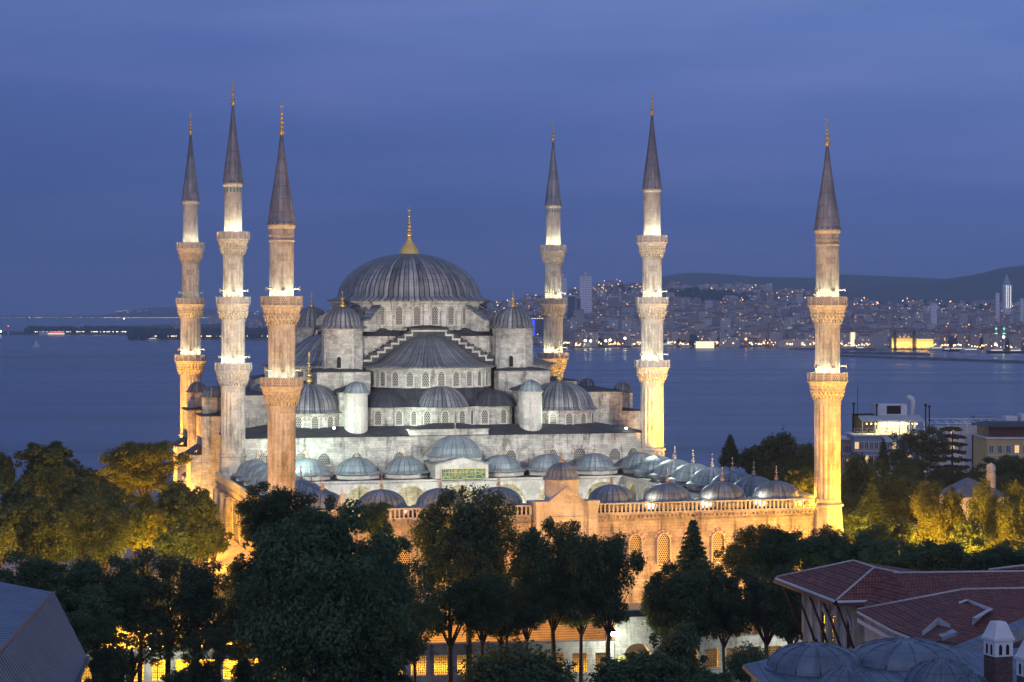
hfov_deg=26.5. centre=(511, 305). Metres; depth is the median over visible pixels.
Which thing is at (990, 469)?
stone chimney
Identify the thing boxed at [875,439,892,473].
tree
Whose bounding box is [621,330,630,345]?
apartment block
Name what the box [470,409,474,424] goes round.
window
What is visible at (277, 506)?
tree
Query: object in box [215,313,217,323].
apartment block
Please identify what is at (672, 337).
apartment block
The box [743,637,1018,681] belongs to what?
bath house
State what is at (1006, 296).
skyscraper
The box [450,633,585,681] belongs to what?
shrub
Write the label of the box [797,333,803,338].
apartment block
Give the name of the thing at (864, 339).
apartment block
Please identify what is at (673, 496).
courtyard
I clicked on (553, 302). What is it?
minaret
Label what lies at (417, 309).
window
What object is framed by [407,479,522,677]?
tree
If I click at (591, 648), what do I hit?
precinct wall
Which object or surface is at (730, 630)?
tree
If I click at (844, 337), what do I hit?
apartment block
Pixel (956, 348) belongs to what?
boat
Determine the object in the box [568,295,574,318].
skyscraper
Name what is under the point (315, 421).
window
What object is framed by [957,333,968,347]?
apartment block
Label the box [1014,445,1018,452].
window
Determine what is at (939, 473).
tree
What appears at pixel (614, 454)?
window
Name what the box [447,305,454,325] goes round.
window
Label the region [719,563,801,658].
tree
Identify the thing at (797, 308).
skyscraper
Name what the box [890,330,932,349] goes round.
railway station
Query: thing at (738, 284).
tower block
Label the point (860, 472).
tree
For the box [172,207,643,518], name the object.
prayer hall
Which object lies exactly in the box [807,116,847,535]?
minaret
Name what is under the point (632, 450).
window
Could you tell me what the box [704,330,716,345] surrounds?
apartment block
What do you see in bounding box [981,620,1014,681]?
chimney
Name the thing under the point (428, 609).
tree
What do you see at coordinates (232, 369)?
minaret
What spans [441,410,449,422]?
window
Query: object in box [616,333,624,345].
apartment block
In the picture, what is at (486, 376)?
window
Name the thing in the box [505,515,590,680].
tree
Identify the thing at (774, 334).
apartment block
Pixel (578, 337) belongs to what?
apartment block
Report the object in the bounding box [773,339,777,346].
apartment block
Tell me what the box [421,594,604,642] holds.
wall
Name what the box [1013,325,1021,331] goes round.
apartment block
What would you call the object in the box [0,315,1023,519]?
sea
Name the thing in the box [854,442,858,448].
window
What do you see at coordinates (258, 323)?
apartment block
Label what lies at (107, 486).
tree
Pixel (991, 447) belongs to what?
window
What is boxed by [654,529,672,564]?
window
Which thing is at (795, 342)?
quay building
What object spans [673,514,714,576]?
tree
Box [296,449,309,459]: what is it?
window
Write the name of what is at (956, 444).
tree
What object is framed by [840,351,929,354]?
breakwater
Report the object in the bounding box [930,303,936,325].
skyscraper
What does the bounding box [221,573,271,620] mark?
tree
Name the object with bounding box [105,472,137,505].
tree
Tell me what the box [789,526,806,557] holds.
window
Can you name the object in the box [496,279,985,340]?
city lights
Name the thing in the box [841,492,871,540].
tree
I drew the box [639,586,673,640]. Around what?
tree
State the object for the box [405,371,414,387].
window
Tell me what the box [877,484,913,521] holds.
tree
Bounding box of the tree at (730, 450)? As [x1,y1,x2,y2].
[717,435,740,470]
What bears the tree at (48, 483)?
on the precinct paving
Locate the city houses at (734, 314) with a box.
[245,281,1023,344]
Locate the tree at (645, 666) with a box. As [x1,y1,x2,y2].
[586,648,690,681]
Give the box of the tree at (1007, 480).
[996,470,1023,490]
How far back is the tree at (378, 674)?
188.22 m
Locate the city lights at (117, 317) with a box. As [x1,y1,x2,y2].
[1,310,267,336]
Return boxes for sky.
[0,0,1023,314]
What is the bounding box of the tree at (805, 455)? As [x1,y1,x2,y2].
[790,438,813,470]
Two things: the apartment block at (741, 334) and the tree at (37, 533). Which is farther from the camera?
the apartment block at (741, 334)
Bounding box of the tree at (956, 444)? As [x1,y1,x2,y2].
[929,426,971,475]
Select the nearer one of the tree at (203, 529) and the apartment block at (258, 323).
the tree at (203, 529)
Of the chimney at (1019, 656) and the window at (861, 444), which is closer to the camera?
the chimney at (1019, 656)
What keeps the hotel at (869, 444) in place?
on the ground
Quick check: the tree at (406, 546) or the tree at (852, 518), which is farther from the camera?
the tree at (852, 518)
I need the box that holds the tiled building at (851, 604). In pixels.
[773,559,1023,648]
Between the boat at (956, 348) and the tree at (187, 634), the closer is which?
the tree at (187, 634)
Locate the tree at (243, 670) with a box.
[228,653,275,681]
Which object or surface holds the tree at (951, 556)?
on the pavement
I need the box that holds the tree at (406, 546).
[350,533,417,634]
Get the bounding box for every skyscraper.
[562,275,566,312]
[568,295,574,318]
[577,297,580,308]
[579,273,591,316]
[608,296,617,308]
[782,307,789,319]
[790,305,800,318]
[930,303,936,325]
[995,293,999,325]
[1003,273,1010,314]
[1020,298,1023,321]
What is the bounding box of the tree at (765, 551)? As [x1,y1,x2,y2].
[712,524,801,649]
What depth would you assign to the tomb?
333.62 m
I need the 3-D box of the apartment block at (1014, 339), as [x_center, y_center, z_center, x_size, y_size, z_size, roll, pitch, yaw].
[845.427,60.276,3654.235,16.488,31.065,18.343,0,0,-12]
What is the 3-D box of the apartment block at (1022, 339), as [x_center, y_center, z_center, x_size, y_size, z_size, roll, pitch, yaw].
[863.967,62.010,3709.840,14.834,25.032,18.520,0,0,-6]
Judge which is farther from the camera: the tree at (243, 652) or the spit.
the spit
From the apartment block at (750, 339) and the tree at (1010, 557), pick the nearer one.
the tree at (1010, 557)
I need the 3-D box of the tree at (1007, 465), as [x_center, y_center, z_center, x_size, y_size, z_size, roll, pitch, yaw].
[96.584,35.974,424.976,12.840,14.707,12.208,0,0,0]
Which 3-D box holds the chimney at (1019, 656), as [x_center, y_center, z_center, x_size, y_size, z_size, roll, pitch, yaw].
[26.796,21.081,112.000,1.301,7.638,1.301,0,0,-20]
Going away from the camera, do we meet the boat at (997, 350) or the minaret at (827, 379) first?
the minaret at (827, 379)
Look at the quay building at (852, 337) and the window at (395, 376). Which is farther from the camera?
the quay building at (852, 337)
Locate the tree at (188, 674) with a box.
[160,663,223,681]
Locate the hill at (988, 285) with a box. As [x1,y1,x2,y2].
[839,265,1023,303]
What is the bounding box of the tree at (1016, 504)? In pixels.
[1009,490,1023,520]
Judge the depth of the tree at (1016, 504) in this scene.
329.03 m
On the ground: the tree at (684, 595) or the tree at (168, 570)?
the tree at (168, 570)
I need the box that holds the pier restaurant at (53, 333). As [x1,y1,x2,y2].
[39,331,64,334]
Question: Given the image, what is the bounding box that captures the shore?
[109,285,1023,349]
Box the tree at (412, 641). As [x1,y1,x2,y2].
[357,608,429,666]
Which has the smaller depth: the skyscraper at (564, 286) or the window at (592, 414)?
the window at (592, 414)
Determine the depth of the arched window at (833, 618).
168.17 m
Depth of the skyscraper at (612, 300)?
4791.93 m
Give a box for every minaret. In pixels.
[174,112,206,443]
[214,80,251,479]
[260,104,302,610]
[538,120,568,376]
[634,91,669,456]
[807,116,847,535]
[995,325,997,347]
[1002,326,1005,348]
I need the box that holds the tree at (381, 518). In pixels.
[361,501,394,538]
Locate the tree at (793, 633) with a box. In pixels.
[770,605,801,644]
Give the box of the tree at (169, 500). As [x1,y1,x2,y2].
[152,479,201,597]
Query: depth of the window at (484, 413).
370.28 m
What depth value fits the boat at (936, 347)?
3596.93 m
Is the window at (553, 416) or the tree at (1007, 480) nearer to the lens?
the tree at (1007, 480)
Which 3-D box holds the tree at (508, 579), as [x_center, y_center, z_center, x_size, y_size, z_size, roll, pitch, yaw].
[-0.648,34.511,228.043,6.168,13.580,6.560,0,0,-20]
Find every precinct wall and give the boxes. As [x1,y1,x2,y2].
[81,640,614,681]
[660,634,801,677]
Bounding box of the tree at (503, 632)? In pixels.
[488,604,519,654]
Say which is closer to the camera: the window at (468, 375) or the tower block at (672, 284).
the window at (468, 375)
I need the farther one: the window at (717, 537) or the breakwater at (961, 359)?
the breakwater at (961, 359)
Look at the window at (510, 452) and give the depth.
367.04 m
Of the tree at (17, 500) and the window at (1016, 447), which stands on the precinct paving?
the tree at (17, 500)
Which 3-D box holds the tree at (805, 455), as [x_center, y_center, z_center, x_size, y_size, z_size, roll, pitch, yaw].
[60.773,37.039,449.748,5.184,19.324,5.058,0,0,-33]
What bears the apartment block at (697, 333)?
on the shore
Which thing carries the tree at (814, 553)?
on the ground
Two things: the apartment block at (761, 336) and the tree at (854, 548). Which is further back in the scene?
the apartment block at (761, 336)
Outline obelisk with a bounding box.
[333,489,352,534]
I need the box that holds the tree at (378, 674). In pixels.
[310,643,414,681]
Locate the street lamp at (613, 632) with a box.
[606,627,616,638]
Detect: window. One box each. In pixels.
[254,450,267,460]
[296,369,304,380]
[296,416,304,427]
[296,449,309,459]
[308,415,321,428]
[317,452,330,465]
[325,415,335,427]
[350,452,362,457]
[362,305,368,316]
[371,370,375,386]
[374,410,382,425]
[379,370,386,386]
[380,305,385,325]
[391,370,399,386]
[393,451,403,458]
[394,305,403,325]
[395,410,403,425]
[396,537,413,571]
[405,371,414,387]
[410,410,417,425]
[413,305,420,325]
[421,371,430,387]
[423,410,430,424]
[431,305,438,325]
[437,371,445,385]
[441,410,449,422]
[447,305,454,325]
[451,370,460,386]
[458,410,465,423]
[461,305,465,324]
[465,370,472,386]
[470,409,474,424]
[476,370,482,386]
[480,409,488,424]
[484,369,488,385]
[489,369,491,385]
[500,408,507,423]
[505,449,516,459]
[546,412,559,423]
[546,448,558,455]
[563,412,575,424]
[571,445,587,463]
[579,412,587,423]
[590,411,594,422]
[609,447,621,460]
[626,530,644,564]
[627,447,638,455]
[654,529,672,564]
[680,530,687,544]
[708,528,727,562]
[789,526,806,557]
[821,611,825,641]
[831,615,834,643]
[842,445,846,452]
[847,621,850,648]
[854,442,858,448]
[859,442,863,448]
[864,442,868,448]
[869,442,873,448]
[874,442,878,448]
[989,445,993,452]
[997,445,1001,452]
[1006,445,1010,452]
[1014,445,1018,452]
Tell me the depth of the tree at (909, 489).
367.69 m
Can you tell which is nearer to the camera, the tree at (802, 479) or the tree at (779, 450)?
the tree at (802, 479)
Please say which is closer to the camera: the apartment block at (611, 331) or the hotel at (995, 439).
the hotel at (995, 439)
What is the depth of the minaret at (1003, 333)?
3598.86 m
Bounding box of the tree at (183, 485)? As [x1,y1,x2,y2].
[157,478,186,507]
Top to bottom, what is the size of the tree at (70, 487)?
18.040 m
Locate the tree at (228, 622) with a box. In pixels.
[184,561,258,674]
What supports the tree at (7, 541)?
on the precinct paving
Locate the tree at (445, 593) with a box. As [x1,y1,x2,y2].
[404,539,496,681]
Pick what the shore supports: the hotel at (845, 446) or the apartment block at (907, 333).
the apartment block at (907, 333)
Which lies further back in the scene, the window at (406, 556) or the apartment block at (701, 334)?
the apartment block at (701, 334)
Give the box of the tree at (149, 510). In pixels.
[121,490,167,569]
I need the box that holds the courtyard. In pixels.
[213,423,815,602]
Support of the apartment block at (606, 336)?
on the shore
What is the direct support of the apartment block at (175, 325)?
on the shore
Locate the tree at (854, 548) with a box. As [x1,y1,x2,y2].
[815,523,895,563]
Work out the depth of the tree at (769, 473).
418.99 m
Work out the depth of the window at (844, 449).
525.89 m
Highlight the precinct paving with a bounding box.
[1,546,749,647]
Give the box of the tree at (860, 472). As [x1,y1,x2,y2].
[841,447,890,511]
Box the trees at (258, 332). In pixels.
[24,283,1021,348]
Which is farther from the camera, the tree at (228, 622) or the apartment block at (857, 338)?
the apartment block at (857, 338)
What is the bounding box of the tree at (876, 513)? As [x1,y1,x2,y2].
[862,478,888,528]
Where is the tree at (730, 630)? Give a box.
[705,575,747,671]
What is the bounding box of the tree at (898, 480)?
[879,465,944,525]
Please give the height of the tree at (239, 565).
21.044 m
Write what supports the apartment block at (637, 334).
on the shore
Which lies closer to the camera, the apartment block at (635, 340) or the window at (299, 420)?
the window at (299, 420)
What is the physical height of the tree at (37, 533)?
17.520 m
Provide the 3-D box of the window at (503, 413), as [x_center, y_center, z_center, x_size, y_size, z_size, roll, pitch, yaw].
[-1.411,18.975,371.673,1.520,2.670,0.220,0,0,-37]
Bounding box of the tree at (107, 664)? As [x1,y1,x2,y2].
[84,640,132,681]
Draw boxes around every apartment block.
[171,322,180,328]
[209,315,212,323]
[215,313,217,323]
[256,321,261,326]
[563,331,568,346]
[570,330,577,346]
[574,330,583,346]
[583,338,591,346]
[589,330,597,346]
[601,333,614,345]
[609,329,616,337]
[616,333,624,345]
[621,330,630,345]
[631,338,640,345]
[633,331,640,337]
[667,332,678,345]
[679,330,689,344]
[694,331,699,340]
[698,329,705,340]
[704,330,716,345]
[719,331,730,336]
[739,330,752,345]
[743,330,751,345]
[746,337,755,345]
[756,330,767,345]
[768,330,781,345]
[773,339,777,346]
[788,329,799,338]
[790,332,799,338]
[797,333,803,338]
[801,330,812,333]
[840,331,848,345]
[846,331,854,344]
[856,332,863,346]
[859,334,869,347]
[870,333,883,347]
[901,331,912,335]
[934,331,949,347]
[945,334,950,347]
[951,332,961,335]
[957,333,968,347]
[961,340,969,347]
[970,331,979,348]
[983,334,993,349]
[991,333,1002,348]
[1009,332,1020,348]
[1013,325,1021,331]
[1021,335,1023,346]
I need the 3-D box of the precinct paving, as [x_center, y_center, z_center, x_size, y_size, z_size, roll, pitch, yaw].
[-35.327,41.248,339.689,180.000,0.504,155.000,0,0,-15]
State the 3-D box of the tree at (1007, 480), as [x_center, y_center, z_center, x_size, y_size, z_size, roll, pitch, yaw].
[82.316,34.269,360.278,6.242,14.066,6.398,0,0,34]
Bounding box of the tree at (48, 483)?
[34,462,75,565]
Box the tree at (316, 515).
[290,493,364,566]
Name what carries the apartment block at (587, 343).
on the shore
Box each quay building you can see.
[696,341,713,347]
[720,337,739,346]
[778,339,813,346]
[804,333,812,338]
[851,332,854,345]
[871,335,887,348]
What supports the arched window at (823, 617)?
in the tiled building at (851, 604)
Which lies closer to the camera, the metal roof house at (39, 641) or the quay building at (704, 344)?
the metal roof house at (39, 641)
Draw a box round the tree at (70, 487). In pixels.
[52,470,104,557]
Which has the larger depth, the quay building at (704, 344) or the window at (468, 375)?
the quay building at (704, 344)
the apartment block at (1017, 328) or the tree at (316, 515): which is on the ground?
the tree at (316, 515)
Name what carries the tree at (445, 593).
on the pavement
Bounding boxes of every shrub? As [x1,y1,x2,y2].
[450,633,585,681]
[722,641,770,681]
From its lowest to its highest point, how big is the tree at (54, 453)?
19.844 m
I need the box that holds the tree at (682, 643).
[649,611,709,681]
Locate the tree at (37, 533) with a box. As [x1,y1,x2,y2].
[11,502,68,559]
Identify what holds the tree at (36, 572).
on the ground
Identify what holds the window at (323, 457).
in the prayer hall
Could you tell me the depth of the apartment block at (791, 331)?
3921.62 m
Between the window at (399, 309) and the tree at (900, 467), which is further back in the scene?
the tree at (900, 467)
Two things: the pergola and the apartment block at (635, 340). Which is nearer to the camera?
the pergola
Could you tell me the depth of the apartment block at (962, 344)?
3712.11 m
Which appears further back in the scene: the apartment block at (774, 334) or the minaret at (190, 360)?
the apartment block at (774, 334)
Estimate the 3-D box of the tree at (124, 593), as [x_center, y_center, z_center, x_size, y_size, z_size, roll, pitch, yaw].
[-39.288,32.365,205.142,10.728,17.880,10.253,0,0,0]
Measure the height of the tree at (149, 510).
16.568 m
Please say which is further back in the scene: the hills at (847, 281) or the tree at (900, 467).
the hills at (847, 281)
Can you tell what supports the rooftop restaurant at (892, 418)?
on the hotel at (869, 444)
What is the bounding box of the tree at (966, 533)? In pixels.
[950,518,988,554]
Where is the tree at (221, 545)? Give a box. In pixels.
[209,519,233,621]
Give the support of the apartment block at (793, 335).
on the shore
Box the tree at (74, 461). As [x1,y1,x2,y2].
[66,458,84,471]
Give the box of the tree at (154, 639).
[81,615,184,681]
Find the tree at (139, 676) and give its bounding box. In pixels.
[119,568,179,681]
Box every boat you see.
[147,337,159,340]
[663,342,676,346]
[679,342,691,346]
[840,343,854,347]
[928,342,943,350]
[946,342,962,350]
[960,347,981,351]
[986,344,1006,352]
[1007,348,1023,352]
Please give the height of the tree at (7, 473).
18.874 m
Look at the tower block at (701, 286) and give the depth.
6294.00 m
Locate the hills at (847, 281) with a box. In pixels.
[662,273,939,291]
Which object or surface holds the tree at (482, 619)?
on the ground
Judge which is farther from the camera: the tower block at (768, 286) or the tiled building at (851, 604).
the tower block at (768, 286)
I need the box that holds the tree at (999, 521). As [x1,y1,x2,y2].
[962,475,1023,551]
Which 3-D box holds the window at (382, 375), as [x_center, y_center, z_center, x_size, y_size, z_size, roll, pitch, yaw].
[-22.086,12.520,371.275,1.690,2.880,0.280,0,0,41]
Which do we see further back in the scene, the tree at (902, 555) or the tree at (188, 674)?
the tree at (902, 555)
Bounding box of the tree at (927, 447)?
[886,425,956,523]
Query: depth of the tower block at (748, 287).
6444.10 m
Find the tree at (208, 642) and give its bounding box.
[177,625,240,673]
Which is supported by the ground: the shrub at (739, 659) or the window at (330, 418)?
the shrub at (739, 659)
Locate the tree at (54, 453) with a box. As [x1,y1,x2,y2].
[11,440,77,487]
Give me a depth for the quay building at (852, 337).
3850.00 m
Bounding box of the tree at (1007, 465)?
[976,454,1023,488]
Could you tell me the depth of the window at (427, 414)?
365.70 m
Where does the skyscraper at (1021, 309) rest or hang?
on the shore
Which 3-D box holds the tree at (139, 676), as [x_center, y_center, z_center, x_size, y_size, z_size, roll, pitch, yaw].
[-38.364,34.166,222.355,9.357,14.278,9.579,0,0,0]
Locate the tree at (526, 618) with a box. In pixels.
[503,579,555,648]
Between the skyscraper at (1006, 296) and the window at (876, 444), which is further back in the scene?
the skyscraper at (1006, 296)
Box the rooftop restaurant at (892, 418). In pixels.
[854,415,924,434]
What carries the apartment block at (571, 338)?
on the shore
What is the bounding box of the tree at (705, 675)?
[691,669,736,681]
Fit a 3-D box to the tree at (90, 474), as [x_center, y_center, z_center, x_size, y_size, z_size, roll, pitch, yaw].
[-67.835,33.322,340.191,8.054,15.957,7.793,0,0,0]
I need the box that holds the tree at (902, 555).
[857,538,944,570]
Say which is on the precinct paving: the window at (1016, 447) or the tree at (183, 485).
the tree at (183, 485)
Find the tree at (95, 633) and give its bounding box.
[51,583,123,681]
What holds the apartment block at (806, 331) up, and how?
on the shore
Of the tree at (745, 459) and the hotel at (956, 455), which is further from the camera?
the hotel at (956, 455)
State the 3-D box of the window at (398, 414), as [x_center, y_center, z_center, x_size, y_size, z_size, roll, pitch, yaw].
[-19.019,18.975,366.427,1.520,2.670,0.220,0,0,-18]
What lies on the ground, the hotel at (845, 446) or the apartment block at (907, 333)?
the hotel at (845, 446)
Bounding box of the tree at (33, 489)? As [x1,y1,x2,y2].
[14,477,36,495]
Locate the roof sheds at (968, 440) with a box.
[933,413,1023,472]
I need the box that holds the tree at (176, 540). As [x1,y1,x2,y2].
[152,522,197,642]
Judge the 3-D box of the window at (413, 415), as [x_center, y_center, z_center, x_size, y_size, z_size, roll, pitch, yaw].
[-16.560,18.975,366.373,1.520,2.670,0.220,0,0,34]
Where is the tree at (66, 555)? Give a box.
[47,529,76,564]
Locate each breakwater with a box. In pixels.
[789,348,874,350]
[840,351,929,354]
[840,355,1023,362]
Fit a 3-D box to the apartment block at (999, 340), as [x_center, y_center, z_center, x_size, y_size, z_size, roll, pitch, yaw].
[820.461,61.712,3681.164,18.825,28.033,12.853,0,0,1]
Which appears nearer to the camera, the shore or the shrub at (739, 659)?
the shrub at (739, 659)
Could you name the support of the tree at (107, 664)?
on the ground
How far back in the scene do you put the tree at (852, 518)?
309.28 m
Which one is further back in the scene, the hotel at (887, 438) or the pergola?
the pergola
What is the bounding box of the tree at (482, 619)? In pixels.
[447,570,515,659]
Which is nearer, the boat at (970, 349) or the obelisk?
the obelisk
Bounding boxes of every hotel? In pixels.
[841,436,850,482]
[845,432,882,476]
[878,431,926,523]
[927,433,965,471]
[971,421,1023,491]
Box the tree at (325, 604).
[224,498,418,681]
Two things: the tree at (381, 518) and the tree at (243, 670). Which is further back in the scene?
the tree at (381, 518)
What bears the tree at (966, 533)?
on the ground
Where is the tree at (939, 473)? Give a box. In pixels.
[928,465,956,488]
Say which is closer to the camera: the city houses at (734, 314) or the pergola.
the pergola
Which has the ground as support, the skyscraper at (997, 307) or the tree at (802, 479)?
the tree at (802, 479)
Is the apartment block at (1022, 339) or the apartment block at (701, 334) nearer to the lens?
the apartment block at (1022, 339)
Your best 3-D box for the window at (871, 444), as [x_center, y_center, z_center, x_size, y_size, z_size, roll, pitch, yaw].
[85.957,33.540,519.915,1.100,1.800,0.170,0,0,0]
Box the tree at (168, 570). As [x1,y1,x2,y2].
[122,545,219,676]
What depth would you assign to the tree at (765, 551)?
239.66 m
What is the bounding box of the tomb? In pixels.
[939,478,1010,517]
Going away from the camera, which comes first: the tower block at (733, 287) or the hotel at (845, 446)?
the hotel at (845, 446)
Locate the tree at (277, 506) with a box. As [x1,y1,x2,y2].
[233,481,324,613]
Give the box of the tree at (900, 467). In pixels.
[885,455,926,480]
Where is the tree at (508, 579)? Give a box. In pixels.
[491,570,531,650]
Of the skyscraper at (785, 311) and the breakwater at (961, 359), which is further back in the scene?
the skyscraper at (785, 311)
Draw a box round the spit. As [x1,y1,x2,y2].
[0,331,212,339]
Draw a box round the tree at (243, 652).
[212,608,266,661]
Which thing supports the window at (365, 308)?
in the prayer hall
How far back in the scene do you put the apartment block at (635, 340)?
3950.27 m
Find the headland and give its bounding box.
[0,307,263,318]
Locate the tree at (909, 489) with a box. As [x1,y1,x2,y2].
[903,481,938,531]
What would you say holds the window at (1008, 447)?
in the hotel at (995, 439)
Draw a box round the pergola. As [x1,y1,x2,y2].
[923,418,1000,436]
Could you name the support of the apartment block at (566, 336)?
on the shore
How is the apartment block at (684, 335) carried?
on the shore
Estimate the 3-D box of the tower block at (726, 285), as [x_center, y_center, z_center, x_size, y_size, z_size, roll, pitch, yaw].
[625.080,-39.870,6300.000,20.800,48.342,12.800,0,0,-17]
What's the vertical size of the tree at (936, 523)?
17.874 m
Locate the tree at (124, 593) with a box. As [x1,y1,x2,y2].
[56,553,151,675]
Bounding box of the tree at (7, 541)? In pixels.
[0,522,17,568]
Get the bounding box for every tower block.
[669,282,676,287]
[697,284,705,289]
[711,284,717,289]
[723,283,731,289]
[730,285,736,292]
[734,282,742,287]
[746,284,753,291]
[764,283,771,290]
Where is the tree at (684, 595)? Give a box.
[638,557,737,646]
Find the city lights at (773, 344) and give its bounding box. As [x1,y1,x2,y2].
[563,341,1011,347]
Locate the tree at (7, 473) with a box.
[0,446,16,563]
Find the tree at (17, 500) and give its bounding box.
[0,480,55,564]
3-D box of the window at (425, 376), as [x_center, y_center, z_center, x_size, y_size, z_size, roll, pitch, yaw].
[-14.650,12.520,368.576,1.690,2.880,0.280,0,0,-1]
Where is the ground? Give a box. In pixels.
[81,524,1023,681]
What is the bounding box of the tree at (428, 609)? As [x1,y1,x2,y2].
[395,580,443,681]
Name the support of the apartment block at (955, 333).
on the shore
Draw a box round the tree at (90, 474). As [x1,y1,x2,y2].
[72,467,103,489]
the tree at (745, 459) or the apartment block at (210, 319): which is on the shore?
the apartment block at (210, 319)
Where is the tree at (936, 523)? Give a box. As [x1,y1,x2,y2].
[908,480,967,544]
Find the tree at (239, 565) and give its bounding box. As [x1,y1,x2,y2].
[230,521,295,678]
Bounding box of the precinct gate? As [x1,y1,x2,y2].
[612,610,659,661]
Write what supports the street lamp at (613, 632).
on the pavement
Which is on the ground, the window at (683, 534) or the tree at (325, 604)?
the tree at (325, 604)
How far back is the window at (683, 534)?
300.82 m
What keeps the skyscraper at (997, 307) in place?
on the shore
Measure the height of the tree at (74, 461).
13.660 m
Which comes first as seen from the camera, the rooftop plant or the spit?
the rooftop plant
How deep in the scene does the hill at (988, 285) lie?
8046.80 m
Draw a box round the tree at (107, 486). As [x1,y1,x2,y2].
[97,469,122,512]
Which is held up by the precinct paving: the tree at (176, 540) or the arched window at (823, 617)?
the tree at (176, 540)
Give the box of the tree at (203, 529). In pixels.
[175,488,220,589]
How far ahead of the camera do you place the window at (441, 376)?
369.02 m
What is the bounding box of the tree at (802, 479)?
[784,464,813,493]
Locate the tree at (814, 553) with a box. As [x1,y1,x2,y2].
[787,527,849,570]
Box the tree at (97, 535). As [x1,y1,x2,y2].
[60,489,145,571]
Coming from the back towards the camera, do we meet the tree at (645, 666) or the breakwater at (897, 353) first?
the breakwater at (897, 353)
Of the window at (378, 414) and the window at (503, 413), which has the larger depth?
the window at (503, 413)
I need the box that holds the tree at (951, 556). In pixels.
[911,537,1011,570]
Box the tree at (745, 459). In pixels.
[736,443,759,475]
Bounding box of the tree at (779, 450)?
[752,425,804,478]
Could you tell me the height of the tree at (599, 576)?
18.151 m
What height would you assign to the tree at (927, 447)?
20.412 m
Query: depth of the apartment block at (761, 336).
3926.01 m
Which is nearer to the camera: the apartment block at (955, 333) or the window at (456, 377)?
the window at (456, 377)
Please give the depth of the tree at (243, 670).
203.41 m
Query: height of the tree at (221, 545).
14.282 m
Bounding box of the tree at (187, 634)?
[155,594,232,659]
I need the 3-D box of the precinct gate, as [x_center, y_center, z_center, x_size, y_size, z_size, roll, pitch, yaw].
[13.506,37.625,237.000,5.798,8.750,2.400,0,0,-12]
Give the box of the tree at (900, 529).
[875,511,925,546]
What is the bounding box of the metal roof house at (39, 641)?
[0,582,89,681]
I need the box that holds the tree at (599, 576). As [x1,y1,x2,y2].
[565,528,647,658]
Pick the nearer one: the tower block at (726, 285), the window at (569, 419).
the window at (569, 419)
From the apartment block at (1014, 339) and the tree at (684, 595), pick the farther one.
the apartment block at (1014, 339)
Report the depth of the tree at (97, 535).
279.67 m
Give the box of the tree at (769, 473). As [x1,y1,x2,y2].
[755,465,793,483]
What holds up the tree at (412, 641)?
on the ground
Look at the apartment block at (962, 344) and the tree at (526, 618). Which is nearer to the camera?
the tree at (526, 618)
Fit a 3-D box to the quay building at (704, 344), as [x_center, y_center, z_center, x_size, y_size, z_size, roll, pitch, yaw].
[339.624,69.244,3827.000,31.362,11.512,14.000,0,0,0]
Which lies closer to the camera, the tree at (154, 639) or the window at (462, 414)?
the tree at (154, 639)
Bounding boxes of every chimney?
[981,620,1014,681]
[985,463,995,488]
[1014,640,1023,681]
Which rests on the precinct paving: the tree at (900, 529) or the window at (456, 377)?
the tree at (900, 529)
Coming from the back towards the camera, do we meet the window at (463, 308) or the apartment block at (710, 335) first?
the apartment block at (710, 335)
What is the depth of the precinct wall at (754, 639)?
239.27 m
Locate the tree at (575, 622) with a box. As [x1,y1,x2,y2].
[554,573,593,681]
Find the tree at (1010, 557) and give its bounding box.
[984,539,1023,566]
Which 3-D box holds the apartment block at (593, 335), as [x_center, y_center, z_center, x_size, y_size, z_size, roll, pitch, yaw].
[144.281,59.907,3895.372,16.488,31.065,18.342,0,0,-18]
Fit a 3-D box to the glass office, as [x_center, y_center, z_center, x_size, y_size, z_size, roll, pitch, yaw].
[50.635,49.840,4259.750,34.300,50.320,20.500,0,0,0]
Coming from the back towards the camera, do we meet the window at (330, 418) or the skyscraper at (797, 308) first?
the skyscraper at (797, 308)
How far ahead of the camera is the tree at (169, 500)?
294.39 m
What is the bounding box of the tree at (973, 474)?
[944,465,985,486]
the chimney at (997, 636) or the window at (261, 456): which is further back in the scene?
the window at (261, 456)
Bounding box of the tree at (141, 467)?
[96,439,191,574]
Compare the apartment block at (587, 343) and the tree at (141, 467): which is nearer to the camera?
the tree at (141, 467)
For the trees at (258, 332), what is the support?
on the shore
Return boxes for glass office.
[531,318,543,335]
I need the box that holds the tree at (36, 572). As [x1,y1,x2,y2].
[0,548,79,609]
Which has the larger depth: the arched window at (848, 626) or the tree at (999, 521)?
the tree at (999, 521)
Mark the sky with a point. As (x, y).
(443, 110)
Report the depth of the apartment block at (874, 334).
3807.59 m
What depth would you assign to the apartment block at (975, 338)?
3693.70 m
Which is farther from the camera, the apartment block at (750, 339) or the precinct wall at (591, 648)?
the apartment block at (750, 339)
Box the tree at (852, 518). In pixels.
[842,507,873,542]
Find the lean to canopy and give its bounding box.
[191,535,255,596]
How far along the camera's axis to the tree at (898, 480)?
376.58 m
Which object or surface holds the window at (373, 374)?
in the prayer hall
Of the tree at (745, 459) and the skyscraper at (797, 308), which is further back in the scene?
the skyscraper at (797, 308)
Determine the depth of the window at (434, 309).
381.10 m
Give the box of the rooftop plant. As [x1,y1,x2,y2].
[852,385,930,432]
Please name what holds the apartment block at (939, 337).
on the shore
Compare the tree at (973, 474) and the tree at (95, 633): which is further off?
the tree at (973, 474)

